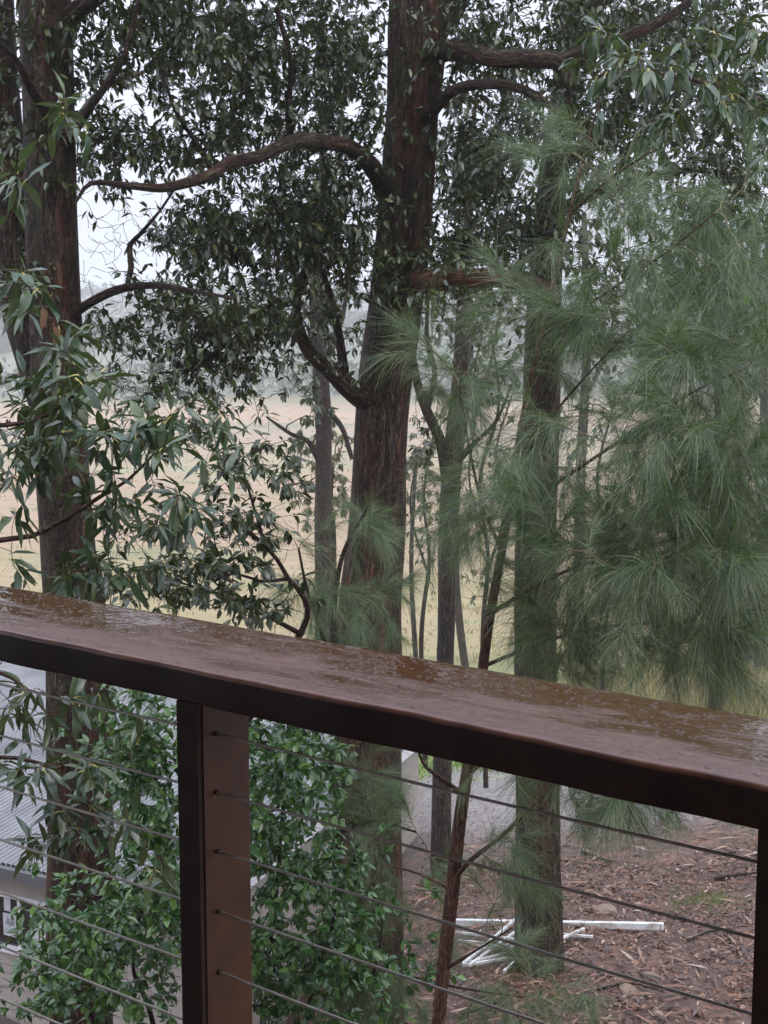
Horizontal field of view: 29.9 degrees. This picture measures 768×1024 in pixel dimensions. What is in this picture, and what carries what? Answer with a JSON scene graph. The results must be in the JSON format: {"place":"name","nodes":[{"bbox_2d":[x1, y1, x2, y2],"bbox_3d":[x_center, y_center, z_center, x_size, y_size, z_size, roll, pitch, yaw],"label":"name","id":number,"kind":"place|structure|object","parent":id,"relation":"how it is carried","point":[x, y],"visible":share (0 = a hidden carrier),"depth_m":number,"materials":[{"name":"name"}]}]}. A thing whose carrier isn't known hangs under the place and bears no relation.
{"place":"outdoors","nodes":[
{"label":"outdoors","id":0,"kind":"place"},
{"bbox_2d":[0,294,766,1023],"bbox_3d":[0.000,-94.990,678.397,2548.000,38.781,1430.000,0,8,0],"label":"ground","id":1,"kind":"structure","parent":0,"point":[346,412],"depth_m":65.09,"materials":[{"name":"beige plant"}]},
{"bbox_2d":[0,1014,20,1023],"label":"veranda","id":2,"kind":"object","parent":1,"relation":"on","point":[5,1020],"depth_m":3.33,"materials":[{"name":"brown wood"}]},
{"bbox_2d":[0,586,767,1023],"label":"railing","id":3,"kind":"object","parent":2,"relation":"on","point":[218,682],"visible":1,"depth_m":2.56,"materials":[{"name":"wood"}]},
{"bbox_2d":[0,70,253,910],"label":"broadleaf sapling","id":4,"kind":"object","parent":1,"relation":"on","point":[30,459],"visible":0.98,"depth_m":5.05,"materials":[{"name":"green plant"}]},
{"bbox_2d":[0,0,322,1023],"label":"tall tree","id":5,"kind":"object","parent":1,"relation":"on","point":[44,32],"visible":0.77,"depth_m":9.33,"materials":[{"name":"green plant"}]},
{"bbox_2d":[15,341,339,723],"bbox_3d":[-1.061,2.224,7.323,1.708,6.129,1.381,0,8,0],"label":"twiggy sapling","id":6,"kind":"object","parent":1,"relation":"on","point":[209,567],"visible":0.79,"depth_m":6.95,"materials":[{"name":"green plant"}]},
{"bbox_2d":[0,661,418,1023],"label":"house","id":7,"kind":"structure","parent":1,"relation":"on","point":[22,884],"depth_m":17.70,"materials":[{"name":"paint"}]},
{"bbox_2d":[0,893,45,955],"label":"window","id":8,"kind":"structure","parent":7,"relation":"in","point":[7,903],"depth_m":17.26,"materials":[{"name":"white glass"}]},
{"bbox_2d":[0,684,521,1023],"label":"glossy shrub","id":9,"kind":"object","parent":1,"relation":"on","point":[322,970],"visible":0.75,"depth_m":7.74,"materials":[{"name":"green plant"}]},
{"bbox_2d":[76,0,462,283],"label":"gum tree","id":10,"kind":"object","parent":1,"relation":"on","point":[104,188],"visible":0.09,"depth_m":36.87,"materials":[{"name":"green plant"}]},
{"bbox_2d":[243,0,377,640],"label":"gum tree","id":11,"kind":"object","parent":1,"relation":"on","point":[325,417],"visible":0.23,"depth_m":26.94,"materials":[{"name":"green plant"}]},
{"bbox_2d":[289,430,353,592],"bbox_3d":[-1.084,2.702,30.631,1.827,8.991,1.895,0,8,0],"label":"tree","id":12,"kind":"object","parent":1,"relation":"on","point":[343,480],"visible":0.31,"depth_m":29.92,"materials":[{"name":"green plant"}]},
{"bbox_2d":[0,270,754,355],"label":"hillside woods","id":13,"kind":"object","parent":1,"relation":"on","point":[351,317],"visible":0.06,"depth_m":457.55,"materials":[{"name":"plant"}]},
{"bbox_2d":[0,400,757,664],"bbox_3d":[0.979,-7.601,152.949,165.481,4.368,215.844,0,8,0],"label":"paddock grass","id":14,"kind":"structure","parent":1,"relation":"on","point":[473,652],"depth_m":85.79,"materials":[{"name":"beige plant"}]},
{"bbox_2d":[0,349,760,400],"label":"treeline","id":15,"kind":"object","parent":1,"relation":"on","point":[271,377],"visible":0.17,"depth_m":278.57,"materials":[{"name":"plant"}]},
{"bbox_2d":[73,0,691,1023],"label":"tree","id":16,"kind":"object","parent":1,"relation":"on","point":[419,50],"visible":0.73,"depth_m":10.20,"materials":[{"name":"green plant"}]},
{"bbox_2d":[315,93,528,878],"bbox_3d":[0.670,-0.106,17.033,2.892,9.648,2.382,0,8,0],"label":"slim tree","id":17,"kind":"object","parent":1,"relation":"on","point":[440,823],"visible":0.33,"depth_m":16.88,"materials":[{"name":"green plant"}]},
{"bbox_2d":[406,433,440,657],"bbox_3d":[0.822,1.783,34.531,1.490,7.261,1.620,0,8,0],"label":"ochre tree","id":18,"kind":"object","parent":1,"relation":"on","point":[413,619],"visible":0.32,"depth_m":34.40,"materials":[{"name":"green plant"}]},
{"bbox_2d":[245,479,628,1023],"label":"sheoak sapling","id":19,"kind":"object","parent":1,"relation":"on","point":[357,627],"visible":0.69,"depth_m":8.44,"materials":[{"name":"green plant"}]},
{"bbox_2d":[405,317,469,767],"bbox_3d":[0.902,0.660,26.399,1.536,8.796,2.300,0,8,0],"label":"scrub tree","id":20,"kind":"object","parent":1,"relation":"on","point":[421,645],"visible":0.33,"depth_m":26.42,"materials":[{"name":"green plant"}]},
{"bbox_2d":[380,5,572,666],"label":"gum tree","id":21,"kind":"object","parent":1,"relation":"on","point":[463,654],"visible":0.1,"depth_m":40.35,"materials":[{"name":"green plant"}]},
{"bbox_2d":[443,310,523,787],"bbox_3d":[1.779,0.825,23.304,1.868,8.137,2.409,0,8,0],"label":"scrub tree","id":22,"kind":"object","parent":1,"relation":"on","point":[485,778],"visible":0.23,"depth_m":23.25,"materials":[{"name":"green plant"}]},
{"bbox_2d":[455,919,592,972],"bbox_3d":[1.345,4.122,13.536,1.278,0.396,1.676,0,8,0],"label":"white frame","id":23,"kind":"object","parent":1,"relation":"on","point":[483,958],"visible":0.36,"depth_m":13.52,"materials":[{"name":"paint"}]},
{"bbox_2d":[321,820,757,1023],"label":"bark strips","id":24,"kind":"object","parent":1,"relation":"on","point":[667,1016],"visible":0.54,"depth_m":14.12,"materials":[{"name":"brown plant"}]},
{"bbox_2d":[344,86,767,1023],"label":"sheoak sapling","id":25,"kind":"object","parent":1,"relation":"on","point":[728,568],"visible":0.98,"depth_m":5.29,"materials":[{"name":"green plant"}]},
{"bbox_2d":[477,134,671,658],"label":"gum tree","id":26,"kind":"object","parent":1,"relation":"on","point":[581,459],"visible":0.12,"depth_m":45.91,"materials":[{"name":"green plant"}]},
{"bbox_2d":[402,769,757,1023],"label":"leaf litter","id":27,"kind":"object","parent":1,"relation":"on","point":[635,938],"visible":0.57,"depth_m":14.09,"materials":[{"name":"brown plant"}]},
{"bbox_2d":[456,918,663,929],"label":"white beam","id":28,"kind":"structure","parent":27,"relation":"on","point":[631,925],"depth_m":14.21,"materials":[{"name":"paint"}]},
{"bbox_2d":[591,903,617,915],"bbox_3d":[2.308,4.197,15.030,0.298,0.128,0.343,-3,8,-22],"label":"stone","id":29,"kind":"object","parent":27,"relation":"on","point":[605,907],"visible":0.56,"depth_m":15.03,"materials":[{"name":"beige stone"}]},
{"bbox_2d":[597,982,658,990],"bbox_3d":[2.091,4.092,12.422,0.539,0.045,0.185,0,8,0],"label":"fallen stick","id":30,"kind":"object","parent":27,"relation":"on","point":[610,986],"visible":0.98,"depth_m":12.42,"materials":[{"name":"wood"}]},
{"bbox_2d":[617,983,640,994],"bbox_3d":[2.122,4.136,12.390,0.204,0.100,0.210,0,8,0],"label":"stone","id":31,"kind":"object","parent":27,"relation":"on","point":[625,987],"visible":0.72,"depth_m":12.38,"materials":[{"name":"beige stone"}]},
{"bbox_2d":[640,971,659,979],"bbox_3d":[2.367,4.128,12.764,0.176,0.085,0.189,0,8,0],"label":"stone","id":32,"kind":"object","parent":27,"relation":"on","point":[649,973],"visible":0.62,"depth_m":12.76,"materials":[{"name":"beige stone"}]},
{"bbox_2d":[686,929,731,942],"bbox_3d":[3.132,4.102,14.018,0.666,0.097,0.131,-6,10,-39],"label":"fallen stick","id":33,"kind":"object","parent":27,"relation":"on","point":[697,936],"visible":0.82,"depth_m":13.97,"materials":[{"name":"wood"}]},
{"bbox_2d":[714,872,756,879],"bbox_3d":[3.971,4.088,16.194,0.504,0.125,0.054,0,8,3],"label":"fallen stick","id":34,"kind":"object","parent":27,"relation":"on","point":[727,876],"visible":0.89,"depth_m":16.19,"materials":[{"name":"wood"}]},
{"bbox_2d":[580,849,611,861],"bbox_3d":[2.609,4.243,17.717,0.060,0.138,0.704,-3,8,-24],"label":"fallen stick","id":35,"kind":"object","parent":1,"relation":"on","point":[585,852],"visible":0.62,"depth_m":17.66,"materials":[{"name":"grey wood"}]},
{"bbox_2d":[437,0,767,976],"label":"tall tree","id":36,"kind":"object","parent":1,"relation":"on","point":[717,158],"visible":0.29,"depth_m":11.99,"materials":[{"name":"green plant"}]},
{"bbox_2d":[561,356,692,689],"bbox_3d":[3.885,1.163,22.344,3.315,7.256,2.492,0,8,0],"label":"scrub tree","id":37,"kind":"object","parent":1,"relation":"on","point":[596,436],"visible":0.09,"depth_m":22.09,"materials":[{"name":"green plant"}]},
{"bbox_2d":[558,0,767,487],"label":"broadleaf tree","id":38,"kind":"object","parent":1,"relation":"on","point":[647,82],"visible":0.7,"depth_m":6.17,"materials":[{"name":"green plant"}]},
{"bbox_2d":[624,11,767,710],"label":"gum tree","id":39,"kind":"object","parent":1,"relation":"on","point":[658,210],"visible":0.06,"depth_m":23.87,"materials":[{"name":"green plant"}]},
{"bbox_2d":[647,882,755,915],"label":"bank grass","id":40,"kind":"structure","parent":1,"relation":"on","point":[712,898],"depth_m":15.46,"materials":[{"name":"brown plant"}]},
{"bbox_2d":[642,5,767,674],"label":"gum tree","id":41,"kind":"object","parent":1,"relation":"on","point":[763,401],"visible":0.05,"depth_m":31.88,"materials":[{"name":"green plant"}]},
{"bbox_2d":[14,0,767,296],"label":"sky","id":42,"kind":"structure","parent":0,"point":[99,209],"materials":[{"name":"white"}]},
{"bbox_2d":[418,754,498,779],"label":"green grass","id":43,"kind":"structure","parent":0,"point":[431,765],"depth_m":26.29,"materials":[{"name":"green plant"}]},
{"bbox_2d":[560,651,767,718],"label":"tall dry grass","id":44,"kind":"structure","parent":0,"point":[750,713],"depth_m":30.34,"materials":[{"name":"plant"}]}
]}

